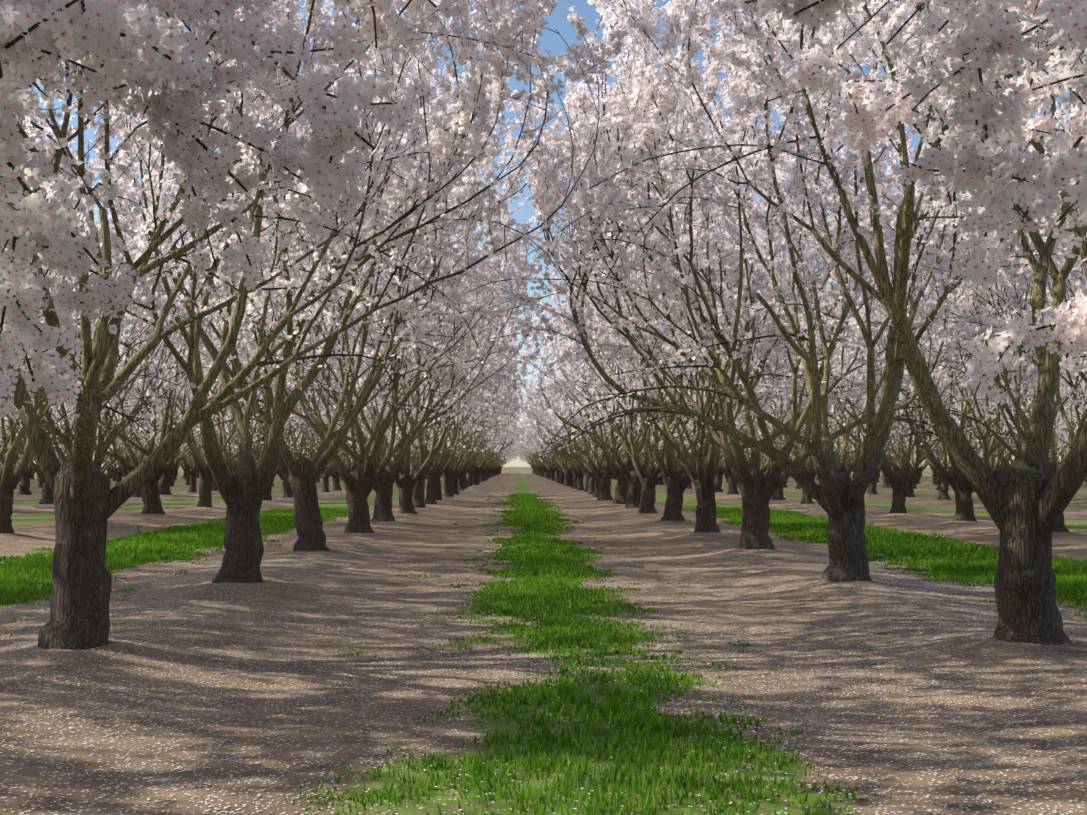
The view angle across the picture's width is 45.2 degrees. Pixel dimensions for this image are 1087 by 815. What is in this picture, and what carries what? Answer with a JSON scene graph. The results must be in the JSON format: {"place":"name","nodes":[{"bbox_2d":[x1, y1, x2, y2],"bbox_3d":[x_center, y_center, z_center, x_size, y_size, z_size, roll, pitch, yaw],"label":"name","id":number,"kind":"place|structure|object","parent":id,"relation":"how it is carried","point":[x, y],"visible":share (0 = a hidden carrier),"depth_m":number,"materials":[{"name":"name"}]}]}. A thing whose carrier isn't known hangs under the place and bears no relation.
{"place":"outdoors","nodes":[
{"label":"outdoors","id":0,"kind":"place"},
{"bbox_2d":[0,0,1083,466],"label":"sky","id":1,"kind":"structure","parent":0,"point":[558,20],"materials":[{"name":"blue"}]},
{"bbox_2d":[0,467,1086,814],"bbox_3d":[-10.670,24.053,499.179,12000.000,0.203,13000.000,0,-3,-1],"label":"orchard ground","id":2,"kind":"structure","parent":0,"point":[644,539],"depth_m":9.21,"materials":[{"name":"soil"}]},
{"bbox_2d":[0,333,72,461],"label":"almond tree","id":3,"kind":"object","parent":2,"relation":"on","point":[3,447],"depth_m":42.41,"materials":[{"name":"pink plant"}]},
{"bbox_2d":[0,392,73,494],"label":"almond tree","id":4,"kind":"object","parent":2,"relation":"on","point":[24,484],"depth_m":63.91,"materials":[{"name":"pink plant"}]},
{"bbox_2d":[0,89,129,410],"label":"almond tree","id":5,"kind":"object","parent":2,"relation":"on","point":[61,277],"visible":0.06,"depth_m":20.97,"materials":[{"name":"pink plant"}]},
{"bbox_2d":[0,344,148,503],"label":"almond tree","id":6,"kind":"object","parent":2,"relation":"on","point":[47,497],"visible":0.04,"depth_m":47.60,"materials":[{"name":"white plant"}]},
{"bbox_2d":[0,213,151,532],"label":"almond tree","id":7,"kind":"object","parent":2,"relation":"on","point":[9,479],"visible":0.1,"depth_m":25.65,"materials":[{"name":"white plant"}]},
{"bbox_2d":[14,345,183,471],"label":"almond tree","id":8,"kind":"object","parent":2,"relation":"on","point":[139,384],"visible":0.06,"depth_m":53.43,"materials":[{"name":"white plant"}]},
{"bbox_2d":[72,405,159,478],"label":"almond tree","id":9,"kind":"object","parent":2,"relation":"on","point":[125,471],"depth_m":80.49,"materials":[{"name":"white plant"}]},
{"bbox_2d":[93,415,155,483],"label":"almond tree","id":10,"kind":"object","parent":2,"relation":"on","point":[118,473],"visible":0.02,"depth_m":102.28,"materials":[{"name":"white plant"}]},
{"bbox_2d":[59,346,203,496],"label":"almond tree","id":11,"kind":"object","parent":2,"relation":"on","point":[138,493],"visible":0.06,"depth_m":59.07,"materials":[{"name":"white plant"}]},
{"bbox_2d":[3,0,275,121],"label":"almond tree","id":12,"kind":"object","parent":2,"relation":"on","point":[44,93],"visible":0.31,"depth_m":7.34,"materials":[{"name":"white plant"}]},
{"bbox_2d":[0,38,135,419],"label":"almond bough","id":13,"kind":"object","parent":12,"relation":"attached to","point":[17,171],"visible":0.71,"depth_m":3.25,"materials":[{"name":"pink plant"}]},
{"bbox_2d":[0,199,151,419],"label":"almond bough","id":14,"kind":"object","parent":12,"relation":"attached to","point":[54,375],"visible":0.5,"depth_m":4.11,"materials":[{"name":"white plant"}]},
{"bbox_2d":[0,0,271,137],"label":"almond bough","id":15,"kind":"object","parent":12,"relation":"attached to","point":[129,23],"visible":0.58,"depth_m":2.78,"materials":[{"name":"white plant"}]},
{"bbox_2d":[50,29,366,290],"bbox_3d":[-2.046,-1.630,4.156,2.992,2.564,1.035,-1,-3,24],"label":"almond bough","id":16,"kind":"object","parent":12,"relation":"attached to","point":[284,156],"visible":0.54,"depth_m":3.79,"materials":[{"name":"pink plant"}]},
{"bbox_2d":[334,0,457,70],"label":"blossom cluster","id":17,"kind":"object","parent":12,"relation":"attached to","point":[381,22],"visible":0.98,"depth_m":3.96,"materials":[{"name":"white plant"}]},
{"bbox_2d":[0,198,290,467],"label":"almond tree","id":18,"kind":"object","parent":2,"relation":"on","point":[103,445],"visible":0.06,"depth_m":31.26,"materials":[{"name":"white plant"}]},
{"bbox_2d":[0,223,293,513],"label":"almond tree","id":19,"kind":"object","parent":2,"relation":"on","point":[150,492],"visible":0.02,"depth_m":36.48,"materials":[{"name":"white plant"}]},
{"bbox_2d":[143,420,203,484],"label":"almond tree","id":20,"kind":"object","parent":2,"relation":"on","point":[187,477],"depth_m":96.80,"materials":[{"name":"white plant"}]},
{"bbox_2d":[103,348,244,494],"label":"almond tree","id":21,"kind":"object","parent":2,"relation":"on","point":[164,482],"visible":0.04,"depth_m":64.25,"materials":[{"name":"white plant"}]},
{"bbox_2d":[137,390,229,492],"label":"almond tree","id":22,"kind":"object","parent":2,"relation":"on","point":[192,473],"depth_m":69.32,"materials":[{"name":"white plant"}]},
{"bbox_2d":[149,378,255,490],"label":"almond tree","id":23,"kind":"object","parent":2,"relation":"on","point":[214,487],"depth_m":74.94,"materials":[{"name":"white plant"}]},
{"bbox_2d":[112,299,321,506],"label":"almond tree","id":24,"kind":"object","parent":2,"relation":"on","point":[205,486],"visible":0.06,"depth_m":42.41,"materials":[{"name":"white plant"}]},
{"bbox_2d":[149,329,342,473],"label":"almond tree","id":25,"kind":"object","parent":2,"relation":"on","point":[227,459],"visible":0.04,"depth_m":48.55,"materials":[{"name":"white plant"}]},
{"bbox_2d":[163,335,364,499],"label":"almond tree","id":26,"kind":"object","parent":2,"relation":"on","point":[268,496],"depth_m":53.45,"materials":[{"name":"white plant"}]},
{"bbox_2d":[193,340,360,496],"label":"almond tree","id":27,"kind":"object","parent":2,"relation":"on","point":[287,491],"visible":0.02,"depth_m":58.73,"materials":[{"name":"white plant"}]},
{"bbox_2d":[10,0,552,582],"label":"almond tree","id":28,"kind":"object","parent":2,"relation":"on","point":[244,486],"visible":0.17,"depth_m":14.75,"materials":[{"name":"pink plant"}]},
{"bbox_2d":[70,34,533,550],"bbox_3d":[-3.529,-1.563,20.694,7.848,7.775,8.981,1,-5,-12],"label":"almond tree","id":29,"kind":"object","parent":2,"relation":"on","point":[301,474],"visible":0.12,"depth_m":20.56,"materials":[{"name":"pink plant"}]},
{"bbox_2d":[0,0,627,649],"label":"almond tree","id":30,"kind":"object","parent":2,"relation":"on","point":[88,502],"visible":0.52,"depth_m":10.23,"materials":[{"name":"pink plant"}]},
{"bbox_2d":[0,0,137,107],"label":"blossom cluster","id":31,"kind":"object","parent":30,"relation":"attached to","point":[19,38],"visible":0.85,"depth_m":2.51,"materials":[{"name":"white plant"}]},
{"bbox_2d":[123,0,429,291],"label":"almond bough","id":32,"kind":"object","parent":30,"relation":"attached to","point":[325,179],"visible":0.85,"depth_m":3.42,"materials":[{"name":"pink plant"}]},
{"bbox_2d":[256,378,386,490],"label":"almond tree","id":33,"kind":"object","parent":2,"relation":"on","point":[335,475],"depth_m":75.18,"materials":[{"name":"white plant"}]},
{"bbox_2d":[257,372,400,461],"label":"almond tree","id":34,"kind":"object","parent":2,"relation":"on","point":[312,447],"visible":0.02,"depth_m":64.48,"materials":[{"name":"white plant"}]},
{"bbox_2d":[115,170,546,532],"bbox_3d":[-3.784,-1.124,26.002,7.803,7.793,7.395,0,-3,-1],"label":"almond tree","id":35,"kind":"object","parent":2,"relation":"on","point":[359,486],"visible":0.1,"depth_m":26.16,"materials":[{"name":"white plant"}]},
{"bbox_2d":[283,392,389,491],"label":"almond tree","id":36,"kind":"object","parent":2,"relation":"on","point":[325,476],"visible":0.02,"depth_m":69.80,"materials":[{"name":"white plant"}]},
{"bbox_2d":[287,387,416,473],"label":"almond tree","id":37,"kind":"object","parent":2,"relation":"on","point":[349,469],"depth_m":81.06,"materials":[{"name":"white plant"}]},
{"bbox_2d":[215,234,536,520],"bbox_3d":[-3.916,-0.827,31.987,7.646,7.747,7.460,0,-3,0],"label":"almond tree","id":38,"kind":"object","parent":2,"relation":"on","point":[383,488],"visible":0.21,"depth_m":31.55,"materials":[{"name":"white plant"}]},
{"bbox_2d":[279,290,515,513],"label":"almond tree","id":39,"kind":"object","parent":2,"relation":"on","point":[405,482],"visible":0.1,"depth_m":37.14,"materials":[{"name":"white plant"}]},
{"bbox_2d":[306,294,525,507],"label":"almond tree","id":40,"kind":"object","parent":2,"relation":"on","point":[418,490],"visible":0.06,"depth_m":42.56,"materials":[{"name":"white plant"}]},
{"bbox_2d":[334,327,531,503],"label":"almond tree","id":41,"kind":"object","parent":2,"relation":"on","point":[433,476],"visible":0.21,"depth_m":47.98,"materials":[{"name":"white plant"}]},
{"bbox_2d":[350,356,529,499],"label":"almond tree","id":42,"kind":"object","parent":2,"relation":"on","point":[438,492],"visible":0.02,"depth_m":53.38,"materials":[{"name":"white plant"}]},
{"bbox_2d":[379,373,518,496],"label":"almond tree","id":43,"kind":"object","parent":2,"relation":"on","point":[448,473],"visible":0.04,"depth_m":59.06,"materials":[{"name":"white plant"}]},
{"bbox_2d":[395,392,514,481],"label":"almond tree","id":44,"kind":"object","parent":2,"relation":"on","point":[460,466],"visible":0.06,"depth_m":69.60,"materials":[{"name":"white plant"}]},
{"bbox_2d":[408,412,514,486],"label":"almond tree","id":45,"kind":"object","parent":2,"relation":"on","point":[500,441],"depth_m":86.47,"materials":[{"name":"white plant"}]},
{"bbox_2d":[408,388,523,490],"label":"almond tree","id":46,"kind":"object","parent":2,"relation":"on","point":[460,484],"depth_m":75.18,"materials":[{"name":"white plant"}]},
{"bbox_2d":[414,412,521,484],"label":"almond tree","id":47,"kind":"object","parent":2,"relation":"on","point":[477,469],"visible":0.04,"depth_m":97.20,"materials":[{"name":"white plant"}]},
{"bbox_2d":[404,378,538,494],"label":"almond tree","id":48,"kind":"object","parent":2,"relation":"on","point":[457,474],"visible":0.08,"depth_m":64.39,"materials":[{"name":"white plant"}]},
{"bbox_2d":[428,388,525,488],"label":"almond tree","id":49,"kind":"object","parent":2,"relation":"on","point":[465,470],"visible":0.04,"depth_m":80.91,"materials":[{"name":"white plant"}]},
{"bbox_2d":[447,422,510,485],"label":"almond tree","id":50,"kind":"object","parent":2,"relation":"on","point":[470,470],"visible":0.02,"depth_m":91.82,"materials":[{"name":"white plant"}]},
{"bbox_2d":[447,417,518,481],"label":"almond tree","id":51,"kind":"object","parent":2,"relation":"on","point":[482,474],"visible":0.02,"depth_m":119.41,"materials":[{"name":"white plant"}]},
{"bbox_2d":[0,542,1086,814],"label":"fallen petals","id":52,"kind":"object","parent":2,"relation":"on","point":[58,766],"visible":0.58,"depth_m":8.52,"materials":[{"name":"white plant"}]},
{"bbox_2d":[520,416,567,481],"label":"almond tree","id":53,"kind":"object","parent":2,"relation":"on","point":[526,437],"visible":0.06,"depth_m":113.70,"materials":[{"name":"white plant"}]},
{"bbox_2d":[515,416,576,480],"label":"almond tree","id":54,"kind":"object","parent":2,"relation":"on","point":[551,469],"visible":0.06,"depth_m":124.83,"materials":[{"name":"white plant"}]},
{"bbox_2d":[523,416,593,485],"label":"almond tree","id":55,"kind":"object","parent":2,"relation":"on","point":[566,477],"visible":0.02,"depth_m":92.04,"materials":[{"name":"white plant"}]},
{"bbox_2d":[516,399,618,486],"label":"almond tree","id":56,"kind":"object","parent":2,"relation":"on","point":[565,466],"visible":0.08,"depth_m":86.55,"materials":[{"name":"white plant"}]},
{"bbox_2d":[518,374,629,489],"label":"almond tree","id":57,"kind":"object","parent":2,"relation":"on","point":[579,473],"visible":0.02,"depth_m":75.40,"materials":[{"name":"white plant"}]},
{"bbox_2d":[526,390,623,488],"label":"almond tree","id":58,"kind":"object","parent":2,"relation":"on","point":[574,479],"visible":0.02,"depth_m":80.93,"materials":[{"name":"white plant"}]},
{"bbox_2d":[517,366,645,493],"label":"almond tree","id":59,"kind":"object","parent":2,"relation":"on","point":[592,481],"depth_m":64.52,"materials":[{"name":"white plant"}]},
{"bbox_2d":[531,374,639,491],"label":"almond tree","id":60,"kind":"object","parent":2,"relation":"on","point":[586,481],"visible":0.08,"depth_m":70.07,"materials":[{"name":"white plant"}]},
{"bbox_2d":[530,366,642,496],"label":"almond tree","id":61,"kind":"object","parent":2,"relation":"on","point":[597,483],"visible":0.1,"depth_m":59.21,"materials":[{"name":"white plant"}]},
{"bbox_2d":[512,340,665,500],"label":"almond tree","id":62,"kind":"object","parent":2,"relation":"on","point":[604,475],"visible":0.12,"depth_m":53.52,"materials":[{"name":"white plant"}]},
{"bbox_2d":[518,306,698,503],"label":"almond tree","id":63,"kind":"object","parent":2,"relation":"on","point":[622,487],"visible":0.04,"depth_m":47.85,"materials":[{"name":"white plant"}]},
{"bbox_2d":[531,304,743,507],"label":"almond tree","id":64,"kind":"object","parent":2,"relation":"on","point":[634,494],"visible":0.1,"depth_m":42.37,"materials":[{"name":"white plant"}]},
{"bbox_2d":[527,267,790,513],"bbox_3d":[3.201,-0.395,37.771,8.032,7.287,7.386,1,-2,-21],"label":"almond tree","id":65,"kind":"object","parent":2,"relation":"on","point":[649,480],"visible":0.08,"depth_m":37.79,"materials":[{"name":"white plant"}]},
{"bbox_2d":[531,248,835,520],"bbox_3d":[3.418,-0.662,32.115,8.628,7.465,7.356,7,-3,-38],"label":"almond tree","id":66,"kind":"object","parent":2,"relation":"on","point":[677,483],"visible":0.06,"depth_m":32.22,"materials":[{"name":"white plant"}]},
{"bbox_2d":[533,171,862,532],"bbox_3d":[2.897,-0.940,26.396,6.832,7.445,7.722,-1,-3,27],"label":"almond tree","id":67,"kind":"object","parent":2,"relation":"on","point":[703,482],"visible":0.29,"depth_m":25.98,"materials":[{"name":"white plant"}]},
{"bbox_2d":[660,374,773,491],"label":"almond tree","id":68,"kind":"object","parent":2,"relation":"on","point":[719,476],"visible":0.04,"depth_m":70.03,"materials":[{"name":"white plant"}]},
{"bbox_2d":[688,372,784,494],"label":"almond tree","id":69,"kind":"object","parent":2,"relation":"on","point":[732,486],"depth_m":64.48,"materials":[{"name":"plant"}]},
{"bbox_2d":[425,0,1086,581],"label":"almond tree","id":70,"kind":"object","parent":2,"relation":"on","point":[837,496],"visible":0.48,"depth_m":14.81,"materials":[{"name":"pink plant"}]},
{"bbox_2d":[524,67,1012,549],"bbox_3d":[3.380,-1.312,21.055,8.954,7.746,7.634,-1,0,-25],"label":"almond tree","id":71,"kind":"object","parent":2,"relation":"on","point":[757,488],"visible":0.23,"depth_m":21.03,"materials":[{"name":"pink plant"}]},
{"bbox_2d":[672,350,866,473],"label":"almond tree","id":72,"kind":"object","parent":2,"relation":"on","point":[764,467],"depth_m":58.63,"materials":[{"name":"white plant"}]},
{"bbox_2d":[693,332,862,499],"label":"almond tree","id":73,"kind":"object","parent":2,"relation":"on","point":[778,494],"depth_m":53.40,"materials":[{"name":"white plant"}]},
{"bbox_2d":[748,400,841,488],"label":"almond tree","id":74,"kind":"object","parent":2,"relation":"on","point":[798,486],"depth_m":81.38,"materials":[{"name":"white plant"}]},
{"bbox_2d":[692,332,906,503],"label":"almond tree","id":75,"kind":"object","parent":2,"relation":"on","point":[806,498],"visible":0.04,"depth_m":48.08,"materials":[{"name":"white plant"}]},
{"bbox_2d":[548,0,1086,644],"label":"almond tree","id":76,"kind":"object","parent":2,"relation":"on","point":[1026,500],"visible":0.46,"depth_m":9.92,"materials":[{"name":"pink plant"}]},
{"bbox_2d":[771,399,900,468],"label":"almond tree","id":77,"kind":"object","parent":2,"relation":"on","point":[838,459],"visible":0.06,"depth_m":71.06,"materials":[{"name":"white plant"}]},
{"bbox_2d":[743,308,933,474],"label":"almond tree","id":78,"kind":"object","parent":2,"relation":"on","point":[842,468],"visible":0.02,"depth_m":43.07,"materials":[{"name":"white plant"}]},
{"bbox_2d":[785,383,951,493],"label":"almond tree","id":79,"kind":"object","parent":2,"relation":"on","point":[872,487],"visible":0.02,"depth_m":64.80,"materials":[{"name":"white plant"}]},
{"bbox_2d":[840,417,914,486],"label":"almond tree","id":80,"kind":"object","parent":2,"relation":"on","point":[886,483],"depth_m":87.03,"materials":[{"name":"plant"}]},
{"bbox_2d":[830,365,983,496],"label":"almond tree","id":81,"kind":"object","parent":2,"relation":"on","point":[909,491],"visible":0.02,"depth_m":59.15,"materials":[{"name":"white plant"}]},
{"bbox_2d":[890,409,934,488],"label":"almond tree","id":82,"kind":"object","parent":2,"relation":"on","point":[914,479],"visible":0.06,"depth_m":81.59,"materials":[{"name":"white plant"}]},
{"bbox_2d":[755,279,1073,512],"bbox_3d":[10.320,-0.444,37.412,6.869,7.451,7.459,1,-3,-28],"label":"almond tree","id":83,"kind":"object","parent":2,"relation":"on","point":[898,481],"visible":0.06,"depth_m":37.22,"materials":[{"name":"white plant"}]},
{"bbox_2d":[891,437,943,483],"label":"almond tree","id":84,"kind":"object","parent":2,"relation":"on","point":[919,470],"depth_m":103.38,"materials":[{"name":"plant"}]},
{"bbox_2d":[853,357,1020,499],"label":"almond tree","id":85,"kind":"object","parent":2,"relation":"on","point":[943,490],"visible":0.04,"depth_m":54.02,"materials":[{"name":"white plant"}]},
{"bbox_2d":[890,408,983,489],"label":"almond tree","id":86,"kind":"object","parent":2,"relation":"on","point":[938,480],"depth_m":76.03,"materials":[{"name":"white plant"}]},
{"bbox_2d":[828,189,1086,531],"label":"almond tree","id":87,"kind":"object","parent":2,"relation":"on","point":[992,294],"visible":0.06,"depth_m":26.58,"materials":[{"name":"white plant"}]},
{"bbox_2d":[830,255,1086,520],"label":"almond tree","id":88,"kind":"object","parent":2,"relation":"on","point":[960,484],"visible":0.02,"depth_m":31.34,"materials":[{"name":"white plant"}]},
{"bbox_2d":[882,0,1086,284],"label":"almond tree","id":89,"kind":"object","parent":2,"relation":"on","point":[1071,58],"visible":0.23,"depth_m":7.02,"materials":[{"name":"white plant"}]},
{"bbox_2d":[740,0,983,114],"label":"blossom cluster","id":90,"kind":"object","parent":89,"relation":"attached to","point":[817,59],"visible":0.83,"depth_m":4.46,"materials":[{"name":"white plant"}]},
{"bbox_2d":[821,0,1086,176],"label":"almond bough","id":91,"kind":"object","parent":89,"relation":"attached to","point":[864,112],"visible":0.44,"depth_m":4.28,"materials":[{"name":"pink plant"}]},
{"bbox_2d":[917,0,1053,289],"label":"almond bough","id":92,"kind":"object","parent":89,"relation":"attached to","point":[973,19],"visible":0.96,"depth_m":3.39,"materials":[{"name":"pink plant"}]},
{"bbox_2d":[892,54,1086,233],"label":"almond bough","id":93,"kind":"object","parent":89,"relation":"attached to","point":[925,166],"visible":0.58,"depth_m":3.57,"materials":[{"name":"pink plant"}]},
{"bbox_2d":[900,0,1086,257],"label":"almond bough","id":94,"kind":"object","parent":89,"relation":"attached to","point":[1015,47],"visible":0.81,"depth_m":3.05,"materials":[{"name":"white plant"}]},
{"bbox_2d":[962,145,1086,403],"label":"almond bough","id":95,"kind":"object","parent":89,"relation":"attached to","point":[1012,335],"visible":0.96,"depth_m":4.36,"materials":[{"name":"white plant"}]},
{"bbox_2d":[933,309,1079,478],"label":"almond tree","id":96,"kind":"object","parent":2,"relation":"on","point":[997,470],"visible":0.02,"depth_m":48.09,"materials":[{"name":"white plant"}]},
{"bbox_2d":[954,386,1070,467],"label":"almond tree","id":97,"kind":"object","parent":2,"relation":"on","point":[1004,453],"depth_m":65.07,"materials":[{"name":"white plant"}]},
{"bbox_2d":[955,350,1086,472],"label":"almond tree","id":98,"kind":"object","parent":2,"relation":"on","point":[1053,462],"visible":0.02,"depth_m":42.88,"materials":[{"name":"white plant"}]},
{"bbox_2d":[956,91,1086,414],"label":"almond tree","id":99,"kind":"object","parent":2,"relation":"on","point":[1044,232],"depth_m":21.91,"materials":[{"name":"white plant"}]},
{"bbox_2d":[1005,367,1086,469],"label":"almond tree","id":100,"kind":"object","parent":2,"relation":"on","point":[1054,436],"visible":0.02,"depth_m":60.26,"materials":[{"name":"white plant"}]},
{"bbox_2d":[1012,297,1086,407],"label":"almond tree","id":101,"kind":"object","parent":2,"relation":"on","point":[1080,389],"visible":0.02,"depth_m":37.71,"materials":[{"name":"white plant"}]},
{"bbox_2d":[1030,359,1086,456],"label":"almond tree","id":102,"kind":"object","parent":2,"relation":"on","point":[1069,416],"visible":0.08,"depth_m":55.59,"materials":[{"name":"white plant"}]},
{"bbox_2d":[1055,388,1077,451],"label":"almond tree","id":103,"kind":"object","parent":2,"relation":"on","point":[1062,425],"visible":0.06,"depth_m":70.56,"materials":[{"name":"white plant"}]},
{"bbox_2d":[0,493,1086,814],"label":"grass","id":104,"kind":"structure","parent":0,"point":[534,521],"depth_m":9.87,"materials":[{"name":"green plant"}]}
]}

